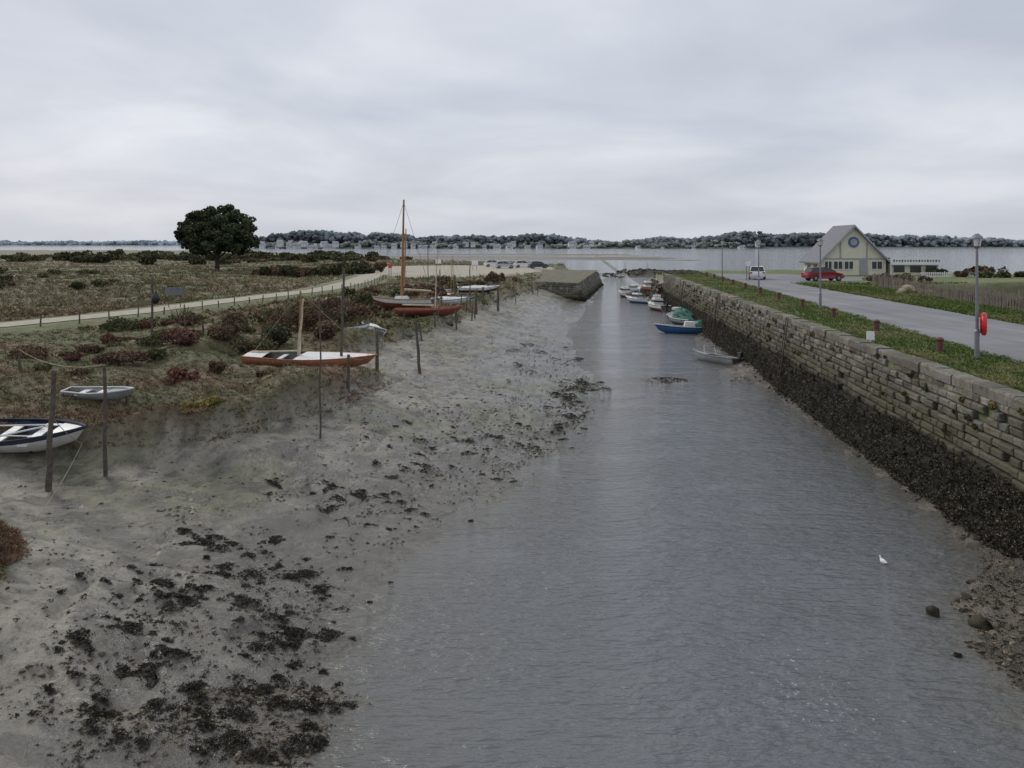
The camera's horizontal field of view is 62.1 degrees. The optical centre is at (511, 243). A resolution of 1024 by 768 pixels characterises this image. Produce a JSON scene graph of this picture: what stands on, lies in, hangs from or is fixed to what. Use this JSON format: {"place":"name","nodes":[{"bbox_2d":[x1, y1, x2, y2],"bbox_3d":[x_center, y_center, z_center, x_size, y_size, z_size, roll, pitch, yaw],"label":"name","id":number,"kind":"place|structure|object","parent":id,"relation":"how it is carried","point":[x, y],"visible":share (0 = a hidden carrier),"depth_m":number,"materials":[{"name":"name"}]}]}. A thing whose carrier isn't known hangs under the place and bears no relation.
{"place":"outdoors","nodes":[
{"label":"outdoors","id":0,"kind":"place"},
{"bbox_2d":[0,270,413,326],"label":"gravel path","id":1,"kind":"structure","parent":0,"point":[359,279],"depth_m":70.22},
{"bbox_2d":[165,287,183,306],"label":"information sign","id":2,"kind":"object","parent":1,"relation":"on","point":[174,291],"visible":0.9,"depth_m":65.96,"materials":[{"name":"metal"}]},
{"bbox_2d":[0,246,1023,767],"bbox_3d":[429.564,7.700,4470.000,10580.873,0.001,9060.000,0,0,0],"label":"water","id":3,"kind":"structure","parent":0,"point":[644,572],"depth_m":18.16,"materials":[{"name":"liquid"}]},
{"bbox_2d":[618,266,633,297],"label":"white motor boat","id":4,"kind":"object","parent":3,"relation":"on","point":[623,291],"visible":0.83,"depth_m":123.79,"materials":[{"name":"paint"}]},
{"bbox_2d":[629,284,639,292],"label":"white motor boat","id":5,"kind":"object","parent":3,"relation":"on","point":[635,288],"visible":0.66,"depth_m":133.79,"materials":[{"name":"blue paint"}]},
{"bbox_2d":[625,293,650,303],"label":"white motor boat","id":6,"kind":"object","parent":3,"relation":"on","point":[636,298],"visible":0.88,"depth_m":110.76,"materials":[{"name":"blue paint"}]},
{"bbox_2d":[641,266,653,290],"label":"red motor boat","id":7,"kind":"object","parent":3,"relation":"on","point":[645,285],"visible":0.69,"depth_m":117.83,"materials":[{"name":"paint"}]},
{"bbox_2d":[648,277,671,311],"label":"white motor boat","id":8,"kind":"object","parent":3,"relation":"on","point":[656,304],"visible":0.96,"depth_m":98.68,"materials":[{"name":"paint"}]},
{"bbox_2d":[666,307,681,321],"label":"blue covered boat","id":9,"kind":"object","parent":3,"relation":"on","point":[673,309],"visible":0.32,"depth_m":85.96,"materials":[{"name":"paint"}]},
{"bbox_2d":[654,319,702,333],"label":"blue motor boat","id":10,"kind":"object","parent":3,"relation":"on","point":[690,327],"visible":0.53,"depth_m":72.99,"materials":[{"name":"paint"}]},
{"bbox_2d":[668,308,694,324],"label":"green covered boat","id":11,"kind":"object","parent":3,"relation":"on","point":[679,316],"visible":0.74,"depth_m":79.01,"materials":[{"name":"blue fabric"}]},
{"bbox_2d":[693,345,742,364],"bbox_3d":[13.362,7.275,55.513,1.494,1.169,4.665,7,-3,-28],"label":"grey skiff","id":12,"kind":"object","parent":3,"relation":"on","point":[704,355],"visible":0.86,"depth_m":54.86,"materials":[{"name":"paint"}]},
{"bbox_2d":[879,555,886,563],"bbox_3d":[8.951,7.623,20.497,0.095,0.164,0.272,0,0,-19],"label":"gull","id":13,"kind":"object","parent":3,"relation":"on","point":[882,560],"visible":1,"depth_m":20.48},
{"bbox_2d":[0,243,1023,767],"bbox_3d":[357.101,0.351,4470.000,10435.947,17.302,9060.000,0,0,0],"label":"ground","id":14,"kind":"structure","parent":0,"point":[540,317],"depth_m":24.24,"materials":[{"name":"soil"}]},
{"bbox_2d":[18,350,21,371],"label":"mooring post","id":15,"kind":"object","parent":14,"relation":"on","point":[19,362],"visible":0.73,"depth_m":34.86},
{"bbox_2d":[0,418,86,452],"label":"rowing boat","id":16,"kind":"object","parent":14,"relation":"on","point":[35,439],"visible":0.93,"depth_m":24.87,"materials":[{"name":"white paint"}]},
{"bbox_2d":[45,370,55,491],"bbox_3d":[-12.553,5.212,23.123,0.334,3.572,0.196,0,0,0],"label":"mooring post","id":17,"kind":"object","parent":14,"relation":"in","point":[49,472],"visible":0.92,"depth_m":23.07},
{"bbox_2d":[0,240,182,245],"bbox_3d":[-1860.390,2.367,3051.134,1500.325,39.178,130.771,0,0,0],"label":"distant treeline","id":18,"kind":"object","parent":14,"relation":"on","point":[114,242],"visible":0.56,"depth_m":3002.45,"materials":[{"name":"green plant"}]},
{"bbox_2d":[60,386,133,399],"bbox_3d":[-13.604,4.923,28.051,2.407,0.443,0.846,0,6,6],"label":"grey skiff","id":19,"kind":"object","parent":14,"relation":"on","point":[116,392],"visible":0.96,"depth_m":27.85,"materials":[{"name":"paint"}]},
{"bbox_2d":[103,365,107,476],"bbox_3d":[-11.682,5.221,24.423,0.143,3.491,0.150,0,0,0],"label":"mooring post","id":20,"kind":"object","parent":14,"relation":"on","point":[105,467],"visible":0.92,"depth_m":24.38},
{"bbox_2d":[22,351,102,366],"bbox_3d":[-15.958,3.922,29.663,0.018,0.910,13.489,0,0,-39],"label":"mooring rope","id":21,"kind":"object","parent":20,"relation":"attached to","point":[60,365],"visible":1,"depth_m":28.98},
{"bbox_2d":[82,401,103,443],"bbox_3d":[-12.207,5.188,24.761,1.209,1.433,0.019,0,0,35],"label":"mooring rope","id":22,"kind":"object","parent":20,"relation":"attached to","point":[95,422],"visible":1,"depth_m":24.69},
{"bbox_2d":[125,380,128,405],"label":"mooring post","id":23,"kind":"object","parent":14,"relation":"on","point":[127,397],"visible":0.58,"depth_m":28.55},
{"bbox_2d":[150,280,153,347],"bbox_3d":[-19.194,3.913,45.333,0.172,4.033,0.181,0,0,0],"label":"mooring post","id":24,"kind":"object","parent":14,"relation":"in","point":[152,292],"visible":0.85,"depth_m":45.29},
{"bbox_2d":[151,290,159,303],"bbox_3d":[-18.998,2.846,45.328,0.440,0.740,0.460,0,0,0],"label":"mooring float","id":25,"kind":"object","parent":24,"relation":"attached to","point":[155,298],"visible":1,"depth_m":45.19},
{"bbox_2d":[201,321,203,334],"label":"mooring post","id":26,"kind":"object","parent":14,"relation":"on","point":[202,323],"visible":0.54,"depth_m":48.60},
{"bbox_2d":[40,275,386,325],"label":"path fence posts","id":27,"kind":"object","parent":14,"relation":"on","point":[382,278],"visible":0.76,"depth_m":69.41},
{"bbox_2d":[0,315,430,581],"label":"marsh purslane","id":28,"kind":"object","parent":14,"relation":"on","point":[8,532],"visible":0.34,"depth_m":30.96,"materials":[{"name":"green plant"}]},
{"bbox_2d":[173,204,259,270],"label":"oak tree","id":29,"kind":"object","parent":14,"relation":"on","point":[229,229],"visible":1,"depth_m":156.10,"materials":[{"name":"green plant"}]},
{"bbox_2d":[0,298,473,565],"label":"marsh grass","id":30,"kind":"structure","parent":14,"relation":"on","point":[10,556],"depth_m":32.66,"materials":[{"name":"green plant"}]},
{"bbox_2d":[0,249,520,408],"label":"shrubs","id":31,"kind":"object","parent":14,"relation":"on","point":[224,330],"visible":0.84,"depth_m":54.20,"materials":[{"name":"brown plant"}]},
{"bbox_2d":[0,256,561,322],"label":"dry reeds","id":32,"kind":"object","parent":14,"relation":"on","point":[211,288],"visible":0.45,"depth_m":102.27,"materials":[{"name":"beige plant"}]},
{"bbox_2d":[0,259,565,342],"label":"marsh heath","id":33,"kind":"object","parent":14,"relation":"on","point":[44,311],"visible":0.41,"depth_m":92.55,"materials":[{"name":"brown plant"}]},
{"bbox_2d":[0,376,600,767],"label":"mud stones","id":34,"kind":"object","parent":14,"relation":"on","point":[238,754],"visible":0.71,"depth_m":13.45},
{"bbox_2d":[0,332,605,767],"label":"seaweed","id":35,"kind":"object","parent":14,"relation":"on","point":[234,688],"visible":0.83,"depth_m":15.16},
{"bbox_2d":[241,291,377,367],"bbox_3d":[-9.472,4.026,40.114,6.383,3.703,1.954,1,5,6],"label":"wooden sailing dinghy","id":36,"kind":"object","parent":14,"relation":"on","point":[279,357],"visible":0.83,"depth_m":39.89,"materials":[{"name":"red paint"}]},
{"bbox_2d":[318,296,321,438],"bbox_3d":[-6.499,4.320,28.765,0.071,5.106,0.111,0,0,43],"label":"mooring post","id":37,"kind":"object","parent":14,"relation":"on","point":[320,431],"visible":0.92,"depth_m":28.75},
{"bbox_2d":[44,343,611,766],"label":"wrack heaps","id":38,"kind":"object","parent":14,"relation":"on","point":[202,722],"visible":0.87,"depth_m":15.08,"materials":[{"name":"plant"}]},
{"bbox_2d":[340,268,344,355],"bbox_3d":[-7.966,3.716,39.880,0.257,5.183,0.164,0,0,0],"label":"mooring post","id":39,"kind":"object","parent":14,"relation":"on","point":[342,313],"visible":0.81,"depth_m":39.84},
{"bbox_2d":[346,354,349,392],"bbox_3d":[-6.386,5.140,33.096,0.163,1.663,0.178,0,0,0],"label":"mooring post","id":40,"kind":"object","parent":14,"relation":"in","point":[348,374],"visible":0.93,"depth_m":33.05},
{"bbox_2d":[343,322,370,328],"bbox_3d":[-9.292,4.986,50.110,1.062,0.557,3.052,-12,-6,29],"label":"dinghy","id":41,"kind":"object","parent":14,"relation":"on","point":[364,326],"visible":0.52,"depth_m":50.07,"materials":[{"name":"grey paint"}]},
{"bbox_2d":[362,321,386,334],"bbox_3d":[-8.868,5.323,53.649,1.278,0.670,3.697,18,-7,-24],"label":"dinghy","id":42,"kind":"object","parent":14,"relation":"on","point":[377,328],"visible":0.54,"depth_m":52.08,"materials":[{"name":"white paint"}]},
{"bbox_2d":[375,332,378,370],"bbox_3d":[-6.592,5.425,41.521,0.192,2.254,0.194,0,0,0],"label":"mooring post","id":43,"kind":"object","parent":14,"relation":"on","point":[377,352],"visible":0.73,"depth_m":41.46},
{"bbox_2d":[372,200,434,307],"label":"gaff sailing boat","id":44,"kind":"object","parent":14,"relation":"on","point":[395,302],"visible":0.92,"depth_m":66.85,"materials":[{"name":"white paint"}]},
{"bbox_2d":[285,279,537,340],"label":"bank stakes","id":45,"kind":"object","parent":14,"relation":"on","point":[456,314],"visible":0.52,"depth_m":69.01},
{"bbox_2d":[415,320,420,373],"bbox_3d":[-4.861,5.456,44.003,0.360,3.055,0.179,0,0,0],"label":"mooring post","id":46,"kind":"object","parent":14,"relation":"on","point":[418,351],"visible":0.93,"depth_m":43.94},
{"bbox_2d":[395,268,462,316],"bbox_3d":[-6.147,3.573,63.142,4.987,3.601,1.754,0,-4,-6],"label":"wooden fishing boat","id":47,"kind":"object","parent":14,"relation":"on","point":[443,311],"visible":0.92,"depth_m":62.47,"materials":[{"name":"red paint"}]},
{"bbox_2d":[423,251,452,292],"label":"dinghy","id":48,"kind":"object","parent":14,"relation":"on","point":[450,289],"visible":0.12,"depth_m":86.38,"materials":[{"name":"white paint"}]},
{"bbox_2d":[439,270,440,290],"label":"mooring post","id":49,"kind":"object","parent":14,"relation":"on","point":[439,280],"visible":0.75,"depth_m":79.18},
{"bbox_2d":[423,259,470,304],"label":"dinghy","id":50,"kind":"object","parent":14,"relation":"on","point":[455,299],"visible":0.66,"depth_m":75.78,"materials":[{"name":"white paint"}]},
{"bbox_2d":[454,275,455,295],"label":"mooring post","id":51,"kind":"object","parent":14,"relation":"on","point":[454,285],"visible":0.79,"depth_m":79.12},
{"bbox_2d":[442,261,478,298],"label":"dinghy","id":52,"kind":"object","parent":14,"relation":"on","point":[467,294],"visible":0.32,"depth_m":81.99,"materials":[{"name":"white paint"}]},
{"bbox_2d":[469,265,470,308],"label":"mooring post","id":53,"kind":"object","parent":14,"relation":"on","point":[470,286],"visible":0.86,"depth_m":77.34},
{"bbox_2d":[475,292,476,313],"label":"mooring post","id":54,"kind":"object","parent":14,"relation":"on","point":[475,302],"visible":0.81,"depth_m":74.69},
{"bbox_2d":[457,285,498,292],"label":"dinghy","id":55,"kind":"object","parent":14,"relation":"on","point":[461,289],"visible":0.88,"depth_m":87.53,"materials":[{"name":"white paint"}]},
{"bbox_2d":[484,260,496,266],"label":"white car","id":56,"kind":"object","parent":14,"relation":"on","point":[488,263],"visible":0.62,"depth_m":183.12,"materials":[{"name":"paint"}]},
{"bbox_2d":[497,287,498,310],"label":"mooring post","id":57,"kind":"object","parent":14,"relation":"on","point":[497,298],"visible":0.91,"depth_m":81.66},
{"bbox_2d":[494,261,514,267],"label":"silver car","id":58,"kind":"object","parent":14,"relation":"on","point":[498,264],"visible":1,"depth_m":171.28,"materials":[{"name":"paint"}]},
{"bbox_2d":[259,240,759,248],"bbox_3d":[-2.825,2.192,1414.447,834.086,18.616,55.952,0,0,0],"label":"distant village","id":59,"kind":"object","parent":14,"relation":"on","point":[290,244],"visible":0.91,"depth_m":1410.19,"materials":[{"name":"stone"}]},
{"bbox_2d":[257,239,765,248],"bbox_3d":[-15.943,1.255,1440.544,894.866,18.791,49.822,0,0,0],"label":"distant treeline","id":60,"kind":"object","parent":14,"relation":"on","point":[605,244],"visible":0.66,"depth_m":1427.78,"materials":[{"name":"plant"}]},
{"bbox_2d":[513,261,528,267],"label":"white car","id":61,"kind":"object","parent":14,"relation":"on","point":[518,264],"visible":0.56,"depth_m":177.16,"materials":[{"name":"paint"}]},
{"bbox_2d":[528,261,548,268],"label":"dark car","id":62,"kind":"object","parent":14,"relation":"on","point":[533,264],"visible":1,"depth_m":171.28,"materials":[{"name":"paint"}]},
{"bbox_2d":[531,269,603,301],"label":"stone jetty","id":63,"kind":"object","parent":14,"relation":"on","point":[582,285],"visible":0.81,"depth_m":122.92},
{"bbox_2d":[566,268,667,277],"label":"reef rocks","id":64,"kind":"object","parent":14,"relation":"on","point":[643,271],"visible":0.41,"depth_m":202.22,"materials":[{"name":"stone"}]},
{"bbox_2d":[254,230,1023,247],"bbox_3d":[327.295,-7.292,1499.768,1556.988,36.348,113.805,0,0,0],"label":"distant treeline","id":65,"kind":"object","parent":14,"relation":"on","point":[745,237],"visible":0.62,"depth_m":1454.83,"materials":[{"name":"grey plant"}]},
{"bbox_2d":[637,269,703,298],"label":"harbour mouth rocks","id":66,"kind":"object","parent":14,"relation":"on","point":[653,291],"visible":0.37,"depth_m":114.32,"materials":[{"name":"stone"}]},
{"bbox_2d":[587,311,787,385],"bbox_3d":[9.386,5.830,47.757,12.597,4.041,6.808,0,0,0],"label":"channel shoal weed","id":67,"kind":"object","parent":14,"relation":"on","point":[664,380],"visible":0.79,"depth_m":48.04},
{"bbox_2d":[721,241,723,276],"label":"street lamp","id":68,"kind":"object","parent":14,"relation":"on","point":[722,242],"visible":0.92,"depth_m":94.95,"materials":[{"name":"metal"}]},
{"bbox_2d":[756,240,760,288],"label":"street lamp","id":69,"kind":"object","parent":14,"relation":"on","point":[758,242],"visible":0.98,"depth_m":71.96,"materials":[{"name":"metal"}]},
{"bbox_2d":[800,299,804,307],"bbox_3d":[17.636,3.610,51.600,0.298,0.580,0.298,0,0,0],"label":"quay bollard","id":70,"kind":"object","parent":14,"relation":"on","point":[802,303],"visible":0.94,"depth_m":51.52,"materials":[{"name":"metal"}]},
{"bbox_2d":[817,238,823,306],"bbox_3d":[18.500,1.752,51.000,0.397,4.205,0.397,0,0,0],"label":"street lamp","id":71,"kind":"object","parent":14,"relation":"on","point":[820,241],"visible":0.96,"depth_m":50.95,"materials":[{"name":"metal"}]},
{"bbox_2d":[670,311,989,554],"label":"wall foot rocks","id":72,"kind":"object","parent":14,"relation":"on","point":[976,537],"depth_m":26.28,"materials":[{"name":"stone"}]},
{"bbox_2d":[831,307,836,317],"bbox_3d":[16.840,3.610,44.500,0.298,0.580,0.298,0,0,0],"label":"quay bollard","id":73,"kind":"object","parent":14,"relation":"on","point":[833,311],"visible":0.91,"depth_m":44.40,"materials":[{"name":"metal"}]},
{"bbox_2d":[662,273,1023,557],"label":"quay wall","id":74,"kind":"structure","parent":14,"relation":"on","point":[994,443],"depth_m":28.91,"materials":[{"name":"stone"}]},
{"bbox_2d":[711,293,718,340],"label":"quay ladder","id":75,"kind":"object","parent":74,"relation":"attached to","point":[714,316],"visible":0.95,"depth_m":65.86,"materials":[{"name":"metal"}]},
{"bbox_2d":[775,317,788,392],"bbox_3d":[13.961,5.850,44.037,0.649,4.107,0.448,0,0,5],"label":"quay ladder","id":76,"kind":"object","parent":74,"relation":"attached to","point":[782,355],"visible":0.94,"depth_m":43.99,"materials":[{"name":"metal"}]},
{"bbox_2d":[661,292,1023,559],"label":"wall seaweed","id":77,"kind":"object","parent":74,"relation":"attached to","point":[1003,549],"depth_m":26.71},
{"bbox_2d":[677,285,1023,435],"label":"wall plants","id":78,"kind":"object","parent":74,"relation":"attached to","point":[991,405],"depth_m":27.56,"materials":[{"name":"green plant"}]},
{"bbox_2d":[866,331,874,340],"bbox_3d":[14.008,3.710,33.215,0.300,0.600,0.065,0,0,29],"label":"notice plate","id":79,"kind":"object","parent":74,"relation":"attached to","point":[870,335],"visible":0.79,"depth_m":33.19,"materials":[{"name":"white paint"}]},
{"bbox_2d":[804,228,885,274],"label":"house","id":80,"kind":"structure","parent":14,"relation":"on","point":[848,251],"depth_m":104.99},
{"bbox_2d":[799,225,889,263],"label":"slate roof","id":81,"kind":"structure","parent":80,"relation":"attached to","point":[833,236],"depth_m":108.10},
{"bbox_2d":[824,261,882,269],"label":"window frames","id":82,"kind":"structure","parent":80,"relation":"attached to","point":[850,269],"depth_m":104.96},
{"bbox_2d":[825,261,881,268],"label":"window glass","id":83,"kind":"object","parent":82,"relation":"in","point":[875,264],"visible":0.91,"depth_m":104.97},
{"bbox_2d":[848,237,858,246],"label":"round window frame","id":84,"kind":"object","parent":80,"relation":"attached to","point":[856,238],"visible":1,"depth_m":104.91,"materials":[{"name":"blue paint"}]},
{"bbox_2d":[850,239,856,244],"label":"round window glass","id":85,"kind":"object","parent":84,"relation":"attached to","point":[853,241],"visible":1,"depth_m":104.89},
{"bbox_2d":[818,225,889,264],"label":"bargeboards","id":86,"kind":"object","parent":80,"relation":"attached to","point":[857,228],"visible":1,"depth_m":104.64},
{"bbox_2d":[859,260,867,274],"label":"door","id":87,"kind":"structure","parent":80,"relation":"attached to","point":[863,267],"depth_m":104.85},
{"bbox_2d":[670,273,1023,391],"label":"quay grass","id":88,"kind":"structure","parent":14,"relation":"on","point":[998,365],"depth_m":35.16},
{"bbox_2d":[873,319,879,330],"bbox_3d":[16.045,3.610,37.400,0.298,0.580,0.298,0,0,0],"label":"quay bollard","id":89,"kind":"object","parent":14,"relation":"on","point":[876,324],"visible":0.91,"depth_m":37.30,"materials":[{"name":"metal"}]},
{"bbox_2d":[895,285,927,292],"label":"boulder pile","id":90,"kind":"object","parent":14,"relation":"on","point":[907,288],"visible":0.42,"depth_m":65.87,"materials":[{"name":"stone"}]},
{"bbox_2d":[886,257,942,274],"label":"cafe annex","id":91,"kind":"object","parent":14,"relation":"on","point":[911,265],"visible":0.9,"depth_m":104.08,"materials":[{"name":"paint"}]},
{"bbox_2d":[894,266,936,271],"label":"windows","id":92,"kind":"structure","parent":91,"relation":"in","point":[896,268],"depth_m":104.44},
{"bbox_2d":[925,605,939,617],"bbox_3d":[8.716,7.697,17.613,0.270,0.375,0.214,0,0,21],"label":"weedy boulder","id":93,"kind":"object","parent":14,"relation":"on","point":[932,610],"visible":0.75,"depth_m":17.58,"materials":[{"name":"stone"}]},
{"bbox_2d":[935,337,944,351],"bbox_3d":[15.250,3.610,30.300,0.298,0.580,0.298,0,0,0],"label":"quay bollard","id":94,"kind":"object","parent":14,"relation":"on","point":[940,344],"visible":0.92,"depth_m":30.20,"materials":[{"name":"metal"}]},
{"bbox_2d":[862,265,1023,310],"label":"shore scrub","id":95,"kind":"object","parent":14,"relation":"on","point":[985,271],"visible":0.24,"depth_m":96.07,"materials":[{"name":"green plant"}]},
{"bbox_2d":[872,273,1022,311],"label":"paling fence","id":96,"kind":"object","parent":14,"relation":"on","point":[896,285],"visible":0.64,"depth_m":57.95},
{"bbox_2d":[952,652,962,657],"bbox_3d":[8.332,7.722,15.900,0.202,0.230,0.184,0,0,-26],"label":"weedy boulder","id":97,"kind":"object","parent":14,"relation":"on","point":[956,654],"visible":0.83,"depth_m":15.82,"materials":[{"name":"stone"}]},
{"bbox_2d":[923,272,995,276],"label":"white picket fence","id":98,"kind":"object","parent":14,"relation":"on","point":[944,274],"visible":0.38,"depth_m":99.48,"materials":[{"name":"paint"}]},
{"bbox_2d":[961,592,972,599],"bbox_3d":[9.738,7.616,18.271,0.188,0.192,0.301,0,0,-17],"label":"weedy boulder","id":99,"kind":"object","parent":14,"relation":"on","point":[965,596],"visible":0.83,"depth_m":18.23,"materials":[{"name":"stone"}]},
{"bbox_2d":[971,234,982,358],"bbox_3d":[15.700,1.752,28.700,0.397,4.205,0.397,0,0,0],"label":"street lamp","id":100,"kind":"object","parent":14,"relation":"on","point":[976,239],"visible":0.98,"depth_m":28.66,"materials":[{"name":"metal"}]},
{"bbox_2d":[979,312,986,335],"bbox_3d":[15.919,2.700,28.716,0.225,0.795,0.710,0,0,28],"label":"life ring station","id":101,"kind":"object","parent":100,"relation":"attached to","point":[983,323],"visible":0.99,"depth_m":28.48,"materials":[{"name":"red plastic"}]},
{"bbox_2d":[967,614,993,630],"bbox_3d":[9.403,7.637,17.056,0.498,0.394,0.254,0,0,38],"label":"weedy boulder","id":102,"kind":"object","parent":14,"relation":"on","point":[979,621],"visible":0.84,"depth_m":16.98,"materials":[{"name":"stone"}]},
{"bbox_2d":[950,552,1023,690],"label":"rubble weed","id":103,"kind":"object","parent":14,"relation":"on","point":[1000,604],"visible":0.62,"depth_m":17.63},
{"bbox_2d":[951,557,1023,689],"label":"wall rubble","id":104,"kind":"object","parent":14,"relation":"on","point":[994,606],"depth_m":16.91,"materials":[{"name":"stone"}]},
{"bbox_2d":[0,0,1023,241],"label":"sky","id":105,"kind":"structure","parent":0,"point":[608,120],"materials":[{"name":"grey"}]},
{"bbox_2d":[716,274,1023,363],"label":"quay road","id":106,"kind":"structure","parent":0,"point":[1003,338],"depth_m":45.63,"materials":[{"name":"asphalt"}]},
{"bbox_2d":[746,261,750,279],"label":"traffic sign","id":107,"kind":"object","parent":106,"relation":"on","point":[748,263],"visible":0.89,"depth_m":90.01,"materials":[{"name":"metal"}]},
{"bbox_2d":[748,266,765,279],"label":"white car","id":108,"kind":"object","parent":106,"relation":"on","point":[753,271],"visible":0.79,"depth_m":91.25,"materials":[{"name":"paint"}]},
{"bbox_2d":[801,267,844,280],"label":"red car","id":109,"kind":"object","parent":106,"relation":"on","point":[809,273],"visible":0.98,"depth_m":87.78,"materials":[{"name":"paint"}]},
{"bbox_2d":[791,281,1023,324],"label":"verge grass","id":110,"kind":"structure","parent":0,"point":[940,303],"depth_m":56.79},
{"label":"mooring","id":111,"kind":"object","parent":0,"visible":0},
{"bbox_2d":[34,444,81,520],"bbox_3d":[-12.250,6.360,23.051,0.019,0.944,4.201,0,0,-12],"label":"mooring rope","id":112,"kind":"object","parent":111,"relation":"attached to","point":[57,488],"visible":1,"depth_m":22.75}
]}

